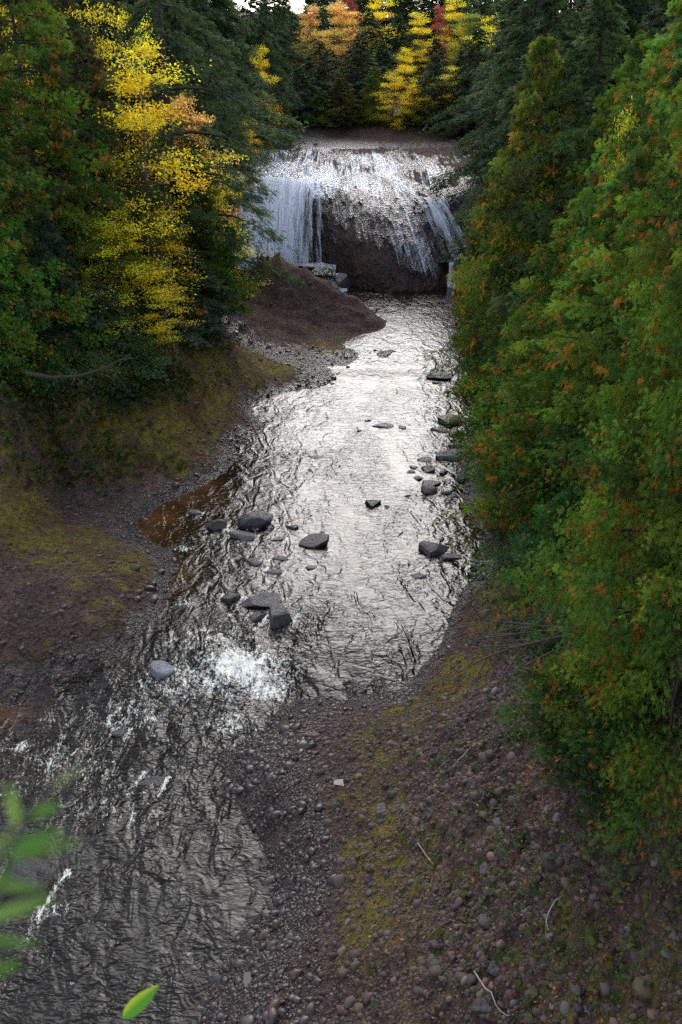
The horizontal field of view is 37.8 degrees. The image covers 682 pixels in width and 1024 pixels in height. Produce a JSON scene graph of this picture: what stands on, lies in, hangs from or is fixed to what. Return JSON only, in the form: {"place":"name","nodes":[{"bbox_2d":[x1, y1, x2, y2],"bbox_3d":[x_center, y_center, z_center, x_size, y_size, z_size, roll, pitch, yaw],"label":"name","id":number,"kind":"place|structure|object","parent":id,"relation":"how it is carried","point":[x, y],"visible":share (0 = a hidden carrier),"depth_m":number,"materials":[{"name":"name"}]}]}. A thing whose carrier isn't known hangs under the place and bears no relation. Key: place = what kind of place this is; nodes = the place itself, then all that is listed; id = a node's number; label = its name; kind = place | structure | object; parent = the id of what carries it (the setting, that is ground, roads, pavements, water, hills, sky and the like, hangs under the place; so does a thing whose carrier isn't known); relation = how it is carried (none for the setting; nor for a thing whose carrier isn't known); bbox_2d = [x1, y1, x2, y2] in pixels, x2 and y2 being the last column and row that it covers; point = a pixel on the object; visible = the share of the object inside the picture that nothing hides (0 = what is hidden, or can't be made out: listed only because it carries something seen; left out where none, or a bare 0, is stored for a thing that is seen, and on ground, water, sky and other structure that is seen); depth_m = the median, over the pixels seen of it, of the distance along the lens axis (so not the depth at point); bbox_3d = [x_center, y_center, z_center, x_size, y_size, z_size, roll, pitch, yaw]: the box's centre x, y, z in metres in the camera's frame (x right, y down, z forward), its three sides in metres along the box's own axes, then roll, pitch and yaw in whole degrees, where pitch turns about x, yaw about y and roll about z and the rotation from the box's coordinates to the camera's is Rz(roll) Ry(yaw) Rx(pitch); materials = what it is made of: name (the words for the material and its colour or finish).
{"place":"outdoors","nodes":[
{"label":"outdoors","id":0,"kind":"place"},
{"bbox_2d":[0,762,85,977],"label":"leafy twig","id":1,"kind":"object","parent":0,"point":[27,852],"visible":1,"depth_m":0.75,"materials":[{"name":"green plant"}]},
{"bbox_2d":[120,984,159,1023],"bbox_3d":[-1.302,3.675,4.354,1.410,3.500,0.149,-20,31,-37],"label":"leaf","id":2,"kind":"object","parent":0,"point":[137,1004],"visible":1,"depth_m":4.00,"materials":[{"name":"green plant"}]},
{"bbox_2d":[0,279,491,1023],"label":"water","id":3,"kind":"structure","parent":0,"point":[162,887],"depth_m":29.18,"materials":[{"name":"grey liquid"}]},
{"bbox_2d":[239,592,281,607],"bbox_3d":[-2.625,2.987,32.539,1.395,0.506,0.869,0,24,0],"label":"boulder","id":4,"kind":"object","parent":3,"relation":"in","point":[264,600],"visible":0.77,"depth_m":32.37,"materials":[{"name":"grey stone"}]},
{"bbox_2d":[269,603,292,628],"bbox_3d":[-1.863,3.394,31.562,0.820,0.846,1.036,-4,25,-9],"label":"boulder","id":5,"kind":"object","parent":3,"relation":"in","point":[279,615],"visible":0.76,"depth_m":31.26,"materials":[{"name":"grey stone"}]},
{"bbox_2d":[237,511,272,528],"bbox_3d":[-3.200,0.463,38.049,1.541,1.028,1.084,-22,32,-40],"label":"boulder","id":6,"kind":"object","parent":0,"point":[259,519],"visible":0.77,"depth_m":37.61,"materials":[{"name":"grey stone"}]},
{"bbox_2d":[219,176,320,269],"bbox_3d":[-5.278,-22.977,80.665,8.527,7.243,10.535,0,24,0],"label":"waterfall","id":7,"kind":"structure","parent":0,"point":[280,202],"depth_m":79.66,"materials":[{"name":"liquid"}]},
{"bbox_2d":[0,11,681,1023],"bbox_3d":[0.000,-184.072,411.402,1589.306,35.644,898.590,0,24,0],"label":"ground","id":8,"kind":"structure","parent":0,"point":[322,315],"depth_m":28.90,"materials":[{"name":"brown soil"}]},
{"bbox_2d":[0,850,53,907],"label":"boulder","id":9,"kind":"object","parent":8,"relation":"on","point":[37,871],"visible":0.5,"depth_m":21.73,"materials":[{"name":"grey stone"}]},
{"bbox_2d":[0,191,83,399],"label":"cedar tree","id":10,"kind":"object","parent":8,"relation":"on","point":[25,337],"visible":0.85,"depth_m":39.01,"materials":[{"name":"green plant"}]},
{"bbox_2d":[0,136,119,369],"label":"cedar tree","id":11,"kind":"object","parent":8,"relation":"on","point":[15,221],"visible":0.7,"depth_m":39.84,"materials":[{"name":"green plant"}]},
{"bbox_2d":[4,213,129,392],"bbox_3d":[-12.205,-8.487,41.998,7.644,8.047,5.802,1,24,2],"label":"hemlock tree","id":12,"kind":"object","parent":8,"relation":"on","point":[51,233],"visible":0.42,"depth_m":41.23,"materials":[{"name":"green plant"}]},
{"bbox_2d":[0,0,146,299],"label":"cedar tree","id":13,"kind":"object","parent":8,"relation":"on","point":[63,7],"visible":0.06,"depth_m":50.80,"materials":[{"name":"green plant"}]},
{"bbox_2d":[25,354,133,405],"bbox_3d":[-9.409,-4.584,36.629,3.997,2.036,1.260,-10,26,-21],"label":"dead branch","id":14,"kind":"object","parent":8,"relation":"on","point":[38,375],"visible":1,"depth_m":36.66,"materials":[{"name":"wood"}]},
{"bbox_2d":[0,0,181,337],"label":"cedar tree","id":15,"kind":"object","parent":8,"relation":"on","point":[29,128],"visible":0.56,"depth_m":42.09,"materials":[{"name":"green plant"}]},
{"bbox_2d":[65,330,134,407],"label":"shrub","id":16,"kind":"object","parent":8,"relation":"on","point":[102,374],"visible":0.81,"depth_m":40.93,"materials":[{"name":"green plant"}]},
{"bbox_2d":[59,0,143,234],"label":"birch tree","id":17,"kind":"object","parent":8,"relation":"on","point":[101,50],"visible":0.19,"depth_m":51.14,"materials":[{"name":"yellow plant"}]},
{"bbox_2d":[50,282,177,381],"bbox_3d":[-10.559,-7.873,43.451,5.538,4.293,7.296,-15,28,-29],"label":"hemlock bush","id":18,"kind":"object","parent":8,"relation":"on","point":[99,288],"visible":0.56,"depth_m":42.77,"materials":[{"name":"green plant"}]},
{"bbox_2d":[58,209,176,335],"label":"maple tree","id":19,"kind":"object","parent":8,"relation":"on","point":[114,283],"visible":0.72,"depth_m":43.33,"materials":[{"name":"yellow plant"}]},
{"bbox_2d":[14,28,226,334],"bbox_3d":[-11.386,-15.081,46.615,10.960,13.824,10.357,-7,25,-16],"label":"tree","id":20,"kind":"object","parent":8,"relation":"on","point":[91,62],"visible":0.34,"depth_m":45.19,"materials":[{"name":"green plant"}]},
{"bbox_2d":[105,378,155,412],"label":"hemlock bush","id":21,"kind":"object","parent":8,"relation":"on","point":[120,398],"visible":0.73,"depth_m":41.72,"materials":[{"name":"green plant"}]},
{"bbox_2d":[31,0,231,253],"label":"hemlock tree","id":22,"kind":"object","parent":8,"relation":"on","point":[102,31],"visible":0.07,"depth_m":55.49,"materials":[{"name":"green plant"}]},
{"bbox_2d":[0,314,265,497],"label":"undergrowth","id":23,"kind":"object","parent":8,"relation":"on","point":[153,383],"visible":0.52,"depth_m":41.03,"materials":[{"name":"green plant"}]},
{"bbox_2d":[99,326,188,384],"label":"shrub","id":24,"kind":"object","parent":23,"relation":"on","point":[145,344],"visible":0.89,"depth_m":42.67,"materials":[{"name":"green plant"}]},
{"bbox_2d":[60,31,224,305],"label":"maple tree","id":25,"kind":"object","parent":8,"relation":"on","point":[140,123],"visible":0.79,"depth_m":44.59,"materials":[{"name":"yellow plant"}]},
{"bbox_2d":[79,265,210,350],"bbox_3d":[-9.146,-9.614,47.006,9.034,4.079,6.857,-15,28,-30],"label":"hemlock bush","id":26,"kind":"object","parent":8,"relation":"on","point":[181,325],"visible":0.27,"depth_m":46.31,"materials":[{"name":"green plant"}]},
{"bbox_2d":[114,4,189,222],"label":"birch tree","id":27,"kind":"object","parent":8,"relation":"on","point":[146,78],"visible":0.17,"depth_m":55.08,"materials":[{"name":"yellow plant"}]},
{"bbox_2d":[134,283,208,346],"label":"birch sapling","id":28,"kind":"object","parent":8,"relation":"on","point":[163,324],"visible":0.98,"depth_m":43.70,"materials":[{"name":"yellow plant"}]},
{"bbox_2d":[141,208,204,309],"label":"birch tree","id":29,"kind":"object","parent":8,"relation":"on","point":[171,247],"visible":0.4,"depth_m":47.77,"materials":[{"name":"yellow plant"}]},
{"bbox_2d":[94,0,270,170],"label":"hemlock tree","id":30,"kind":"object","parent":8,"relation":"on","point":[127,34],"visible":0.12,"depth_m":75.38,"materials":[{"name":"green plant"}]},
{"bbox_2d":[70,0,313,294],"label":"hemlock tree","id":31,"kind":"object","parent":8,"relation":"on","point":[169,136],"visible":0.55,"depth_m":50.08,"materials":[{"name":"green plant"}]},
{"bbox_2d":[148,247,252,343],"bbox_3d":[-8.132,-11.072,49.832,6.330,4.360,8.339,3,24,8],"label":"hemlock bush","id":32,"kind":"object","parent":8,"relation":"on","point":[217,323],"visible":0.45,"depth_m":49.12,"materials":[{"name":"green plant"}]},
{"bbox_2d":[128,0,278,281],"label":"hemlock tree","id":33,"kind":"object","parent":8,"relation":"on","point":[176,13],"visible":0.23,"depth_m":64.37,"materials":[{"name":"green plant"}]},
{"bbox_2d":[157,84,249,253],"label":"maple tree","id":34,"kind":"object","parent":8,"relation":"on","point":[181,103],"visible":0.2,"depth_m":55.93,"materials":[{"name":"yellow plant"}]},
{"bbox_2d":[153,0,265,209],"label":"hemlock tree","id":35,"kind":"object","parent":8,"relation":"on","point":[234,127],"visible":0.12,"depth_m":76.13,"materials":[{"name":"green plant"}]},
{"bbox_2d":[155,148,266,319],"bbox_3d":[-7.599,-14.613,52.606,7.597,8.793,7.390,7,25,16],"label":"cedar tree","id":36,"kind":"object","parent":8,"relation":"on","point":[219,268],"visible":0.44,"depth_m":51.84,"materials":[{"name":"green plant"}]},
{"bbox_2d":[140,0,302,155],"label":"hemlock tree","id":37,"kind":"object","parent":8,"relation":"on","point":[267,129],"visible":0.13,"depth_m":82.97,"materials":[{"name":"green plant"}]},
{"bbox_2d":[136,0,307,142],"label":"hemlock tree","id":38,"kind":"object","parent":8,"relation":"on","point":[254,79],"visible":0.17,"depth_m":89.02,"materials":[{"name":"green plant"}]},
{"bbox_2d":[189,146,257,289],"label":"birch tree","id":39,"kind":"object","parent":8,"relation":"on","point":[222,196],"visible":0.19,"depth_m":58.48,"materials":[{"name":"yellow plant"}]},
{"bbox_2d":[198,0,278,167],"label":"hemlock tree","id":40,"kind":"object","parent":8,"relation":"on","point":[234,4],"visible":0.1,"depth_m":89.79,"materials":[{"name":"green plant"}]},
{"bbox_2d":[201,0,288,163],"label":"hemlock tree","id":41,"kind":"object","parent":8,"relation":"on","point":[227,8],"visible":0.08,"depth_m":89.03,"materials":[{"name":"green plant"}]},
{"bbox_2d":[37,268,492,470],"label":"cobbles","id":42,"kind":"object","parent":8,"relation":"on","point":[229,440],"visible":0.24,"depth_m":53.87,"materials":[{"name":"stone"}]},
{"bbox_2d":[234,0,300,126],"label":"hemlock tree","id":43,"kind":"object","parent":8,"relation":"on","point":[252,14],"visible":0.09,"depth_m":113.06,"materials":[{"name":"green plant"}]},
{"bbox_2d":[250,0,307,149],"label":"hemlock tree","id":44,"kind":"object","parent":8,"relation":"on","point":[274,67],"visible":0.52,"depth_m":103.68,"materials":[{"name":"green plant"}]},
{"bbox_2d":[0,355,558,841],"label":"cobbles","id":45,"kind":"object","parent":8,"relation":"on","point":[240,753],"visible":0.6,"depth_m":30.31,"materials":[{"name":"stone"}]},
{"bbox_2d":[250,0,310,92],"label":"hemlock tree","id":46,"kind":"object","parent":8,"relation":"on","point":[282,32],"visible":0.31,"depth_m":126.63,"materials":[{"name":"green plant"}]},
{"bbox_2d":[0,340,562,702],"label":"cobbles","id":47,"kind":"object","parent":8,"relation":"on","point":[152,585],"visible":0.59,"depth_m":34.05,"materials":[{"name":"stone"}]},
{"bbox_2d":[266,0,316,90],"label":"hemlock tree","id":48,"kind":"object","parent":8,"relation":"on","point":[290,20],"visible":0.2,"depth_m":134.75,"materials":[{"name":"green plant"}]},
{"bbox_2d":[275,67,341,127],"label":"hemlock tree","id":49,"kind":"object","parent":8,"relation":"on","point":[309,101],"visible":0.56,"depth_m":117.78,"materials":[{"name":"green plant"}]},
{"bbox_2d":[287,2,330,78],"label":"maple tree","id":50,"kind":"object","parent":8,"relation":"on","point":[312,21],"visible":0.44,"depth_m":136.64,"materials":[{"name":"orange plant"}]},
{"bbox_2d":[294,41,345,109],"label":"hemlock tree","id":51,"kind":"object","parent":8,"relation":"on","point":[321,81],"visible":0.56,"depth_m":120.93,"materials":[{"name":"green plant"}]},
{"bbox_2d":[294,8,347,72],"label":"hemlock tree","id":52,"kind":"object","parent":8,"relation":"on","point":[323,21],"visible":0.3,"depth_m":141.38,"materials":[{"name":"green plant"}]},
{"bbox_2d":[299,90,345,126],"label":"cedar tree","id":53,"kind":"object","parent":8,"relation":"on","point":[321,102],"visible":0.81,"depth_m":118.14,"materials":[{"name":"green plant"}]},
{"bbox_2d":[311,77,366,126],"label":"cedar tree","id":54,"kind":"object","parent":8,"relation":"on","point":[339,94],"visible":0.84,"depth_m":118.14,"materials":[{"name":"green plant"}]},
{"bbox_2d":[237,115,442,287],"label":"undergrowth","id":55,"kind":"object","parent":8,"relation":"on","point":[366,124],"visible":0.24,"depth_m":118.60,"materials":[{"name":"green plant"}]},
{"bbox_2d":[311,0,377,77],"label":"maple tree","id":56,"kind":"object","parent":8,"relation":"on","point":[342,50],"visible":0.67,"depth_m":134.15,"materials":[{"name":"orange plant"}]},
{"bbox_2d":[304,32,385,107],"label":"hemlock tree","id":57,"kind":"object","parent":8,"relation":"on","point":[356,83],"visible":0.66,"depth_m":122.84,"materials":[{"name":"green plant"}]},
{"bbox_2d":[328,0,403,60],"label":"hemlock tree","id":58,"kind":"object","parent":8,"relation":"on","point":[364,2],"visible":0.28,"depth_m":149.35,"materials":[{"name":"green plant"}]},
{"bbox_2d":[231,147,511,291],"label":"waterfall rock","id":59,"kind":"object","parent":8,"relation":"on","point":[377,231],"visible":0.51,"depth_m":80.16,"materials":[{"name":"brown stone"}]},
{"bbox_2d":[353,66,403,124],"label":"tree","id":60,"kind":"object","parent":8,"relation":"on","point":[369,97],"visible":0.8,"depth_m":118.55,"materials":[{"name":"green plant"}]},
{"bbox_2d":[343,12,426,84],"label":"hemlock tree","id":61,"kind":"object","parent":8,"relation":"on","point":[365,19],"visible":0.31,"depth_m":134.16,"materials":[{"name":"green plant"}]},
{"bbox_2d":[359,43,415,98],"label":"hemlock tree","id":62,"kind":"object","parent":8,"relation":"on","point":[386,53],"visible":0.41,"depth_m":129.64,"materials":[{"name":"green plant"}]},
{"bbox_2d":[345,0,429,59],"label":"hemlock tree","id":63,"kind":"object","parent":8,"relation":"on","point":[414,8],"visible":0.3,"depth_m":151.04,"materials":[{"name":"green plant"}]},
{"bbox_2d":[366,69,419,129],"label":"maple tree","id":64,"kind":"object","parent":8,"relation":"on","point":[395,84],"visible":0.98,"depth_m":115.75,"materials":[{"name":"yellow plant"}]},
{"bbox_2d":[369,14,440,87],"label":"hemlock tree","id":65,"kind":"object","parent":8,"relation":"on","point":[397,47],"visible":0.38,"depth_m":134.69,"materials":[{"name":"green plant"}]},
{"bbox_2d":[389,44,436,126],"label":"maple tree","id":66,"kind":"object","parent":8,"relation":"on","point":[407,68],"visible":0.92,"depth_m":116.09,"materials":[{"name":"yellow plant"}]},
{"bbox_2d":[387,84,444,126],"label":"cedar tree","id":67,"kind":"object","parent":8,"relation":"on","point":[420,110],"visible":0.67,"depth_m":118.11,"materials":[{"name":"green plant"}]},
{"bbox_2d":[399,54,456,124],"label":"hemlock tree","id":68,"kind":"object","parent":8,"relation":"on","point":[436,62],"visible":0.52,"depth_m":118.30,"materials":[{"name":"green plant"}]},
{"bbox_2d":[403,0,465,61],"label":"hemlock tree","id":69,"kind":"object","parent":8,"relation":"on","point":[428,9],"visible":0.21,"depth_m":152.05,"materials":[{"name":"green plant"}]},
{"bbox_2d":[405,38,466,90],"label":"hemlock tree","id":70,"kind":"object","parent":8,"relation":"on","point":[435,47],"visible":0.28,"depth_m":134.07,"materials":[{"name":"green plant"}]},
{"bbox_2d":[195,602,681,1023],"bbox_3d":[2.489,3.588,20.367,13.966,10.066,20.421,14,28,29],"label":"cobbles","id":71,"kind":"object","parent":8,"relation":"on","point":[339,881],"visible":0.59,"depth_m":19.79,"materials":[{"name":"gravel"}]},
{"bbox_2d":[423,49,476,128],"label":"hemlock tree","id":72,"kind":"object","parent":8,"relation":"on","point":[458,65],"visible":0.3,"depth_m":117.64,"materials":[{"name":"green plant"}]},
{"bbox_2d":[420,0,495,63],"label":"hemlock tree","id":73,"kind":"object","parent":8,"relation":"on","point":[466,9],"visible":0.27,"depth_m":151.28,"materials":[{"name":"green plant"}]},
{"bbox_2d":[436,28,493,133],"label":"hemlock tree","id":74,"kind":"object","parent":8,"relation":"on","point":[469,56],"visible":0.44,"depth_m":114.11,"materials":[{"name":"green plant"}]},
{"bbox_2d":[442,13,490,76],"label":"maple tree","id":75,"kind":"object","parent":8,"relation":"on","point":[468,18],"visible":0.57,"depth_m":133.10,"materials":[{"name":"yellow plant"}]},
{"bbox_2d":[440,0,510,91],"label":"hemlock tree","id":76,"kind":"object","parent":8,"relation":"on","point":[484,3],"visible":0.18,"depth_m":134.32,"materials":[{"name":"green plant"}]},
{"bbox_2d":[417,0,541,140],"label":"hemlock tree","id":77,"kind":"object","parent":8,"relation":"on","point":[487,65],"visible":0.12,"depth_m":108.25,"materials":[{"name":"green plant"}]},
{"bbox_2d":[447,147,522,334],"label":"cedar tree","id":78,"kind":"object","parent":8,"relation":"on","point":[471,246],"visible":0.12,"depth_m":58.02,"materials":[{"name":"green plant"}]},
{"bbox_2d":[435,307,543,447],"bbox_3d":[7.682,-5.288,41.330,5.912,6.425,6.078,-7,25,-16],"label":"cedar tree","id":79,"kind":"object","parent":8,"relation":"on","point":[458,434],"visible":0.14,"depth_m":42.09,"materials":[{"name":"green plant"}]},
{"bbox_2d":[418,0,564,207],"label":"hemlock tree","id":80,"kind":"object","parent":8,"relation":"on","point":[525,8],"visible":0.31,"depth_m":74.14,"materials":[{"name":"green plant"}]},
{"bbox_2d":[448,0,543,159],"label":"hemlock tree","id":81,"kind":"object","parent":8,"relation":"on","point":[516,4],"visible":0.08,"depth_m":81.17,"materials":[{"name":"green plant"}]},
{"bbox_2d":[332,642,681,1023],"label":"grass","id":82,"kind":"structure","parent":8,"relation":"on","point":[590,939],"depth_m":16.34,"materials":[{"name":"green plant"}]},
{"bbox_2d":[447,229,573,431],"bbox_3d":[9.774,-8.154,44.220,8.722,8.651,8.111,12,27,25],"label":"cedar tree","id":83,"kind":"object","parent":8,"relation":"on","point":[472,377],"visible":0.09,"depth_m":44.45,"materials":[{"name":"green plant"}]},
{"bbox_2d":[428,0,594,325],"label":"hemlock tree","id":84,"kind":"object","parent":8,"relation":"on","point":[549,14],"visible":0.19,"depth_m":59.15,"materials":[{"name":"green plant"}]},
{"bbox_2d":[442,34,583,411],"bbox_3d":[8.462,-12.443,46.003,7.281,17.372,8.520,4,24,9],"label":"cedar tree","id":85,"kind":"object","parent":8,"relation":"on","point":[537,87],"visible":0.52,"depth_m":43.70,"materials":[{"name":"green plant"}]},
{"bbox_2d":[387,531,654,751],"bbox_3d":[3.207,2.529,17.936,4.883,3.859,4.293,0,24,0],"label":"dead branch","id":86,"kind":"object","parent":8,"relation":"on","point":[541,641],"visible":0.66,"depth_m":18.59,"materials":[{"name":"brown wood"}]},
{"bbox_2d":[368,637,681,1023],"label":"fallen needles","id":87,"kind":"object","parent":8,"relation":"on","point":[645,962],"depth_m":15.85,"materials":[{"name":"brown plant"}]},
{"bbox_2d":[413,0,641,383],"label":"hemlock tree","id":88,"kind":"object","parent":8,"relation":"on","point":[584,79],"visible":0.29,"depth_m":42.28,"materials":[{"name":"green plant"}]},
{"bbox_2d":[461,484,596,599],"bbox_3d":[5.513,0.542,26.435,4.570,3.227,4.191,8,25,17],"label":"cedar bush","id":89,"kind":"object","parent":8,"relation":"on","point":[550,511],"visible":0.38,"depth_m":25.88,"materials":[{"name":"green plant"}]},
{"bbox_2d":[456,184,610,467],"bbox_3d":[8.214,-6.834,37.136,9.393,10.312,8.735,-11,26,-23],"label":"cedar tree","id":90,"kind":"object","parent":8,"relation":"on","point":[539,284],"visible":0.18,"depth_m":36.35,"materials":[{"name":"green plant"}]},
{"bbox_2d":[440,249,637,560],"bbox_3d":[6.996,-3.686,31.493,9.058,9.258,8.423,-9,26,-19],"label":"cedar tree","id":91,"kind":"object","parent":8,"relation":"on","point":[536,352],"visible":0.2,"depth_m":30.92,"materials":[{"name":"green plant"}]},
{"bbox_2d":[426,146,681,517],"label":"cedar tree","id":92,"kind":"object","parent":8,"relation":"on","point":[606,236],"visible":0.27,"depth_m":29.12,"materials":[{"name":"green plant"}]},
{"bbox_2d":[518,605,593,678],"bbox_3d":[5.680,2.927,21.897,3.591,1.207,3.293,2,24,5],"label":"cedar bush","id":93,"kind":"object","parent":8,"relation":"on","point":[538,646],"visible":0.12,"depth_m":22.10,"materials":[{"name":"green plant"}]},
{"bbox_2d":[468,80,681,913],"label":"cedar tree","id":94,"kind":"object","parent":8,"relation":"on","point":[654,495],"visible":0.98,"depth_m":14.91,"materials":[{"name":"green plant"}]},
{"bbox_2d":[471,479,681,707],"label":"undergrowth","id":95,"kind":"object","parent":8,"relation":"on","point":[519,659],"visible":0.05,"depth_m":28.28,"materials":[{"name":"green plant"}]},
{"bbox_2d":[491,641,672,874],"bbox_3d":[6.046,3.618,17.413,6.203,2.231,5.687,-10,26,-20],"label":"cedar bush","id":96,"kind":"object","parent":8,"relation":"on","point":[590,741],"visible":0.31,"depth_m":16.88,"materials":[{"name":"green plant"}]},
{"bbox_2d":[511,0,660,210],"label":"hemlock tree","id":97,"kind":"object","parent":8,"relation":"on","point":[638,9],"visible":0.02,"depth_m":62.20,"materials":[{"name":"green plant"}]},
{"bbox_2d":[495,58,681,547],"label":"cedar tree","id":98,"kind":"object","parent":8,"relation":"on","point":[595,344],"visible":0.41,"depth_m":24.94,"materials":[{"name":"green plant"}]},
{"bbox_2d":[498,0,681,439],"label":"cedar tree","id":99,"kind":"object","parent":8,"relation":"on","point":[646,85],"visible":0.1,"depth_m":31.44,"materials":[{"name":"green plant"}]},
{"bbox_2d":[501,27,681,337],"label":"cedar tree","id":100,"kind":"object","parent":8,"relation":"on","point":[628,68],"visible":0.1,"depth_m":39.17,"materials":[{"name":"green plant"}]},
{"bbox_2d":[534,0,651,193],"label":"hemlock tree","id":101,"kind":"object","parent":8,"relation":"on","point":[583,4],"visible":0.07,"depth_m":61.73,"materials":[{"name":"green plant"}]},
{"bbox_2d":[553,206,681,630],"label":"cedar tree","id":102,"kind":"object","parent":8,"relation":"on","point":[628,400],"visible":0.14,"depth_m":19.27,"materials":[{"name":"green plant"}]},
{"bbox_2d":[566,0,680,217],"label":"hemlock tree","id":103,"kind":"object","parent":8,"relation":"on","point":[653,20],"visible":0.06,"depth_m":46.30,"materials":[{"name":"green plant"}]},
{"bbox_2d":[419,197,467,257],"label":"waterfall","id":104,"kind":"structure","parent":0,"point":[439,216],"depth_m":78.86,"materials":[{"name":"liquid"}]},
{"bbox_2d":[593,96,639,245],"label":"birch tree","id":105,"kind":"object","parent":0,"point":[627,121],"visible":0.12,"depth_m":30.99,"materials":[{"name":"green plant"}]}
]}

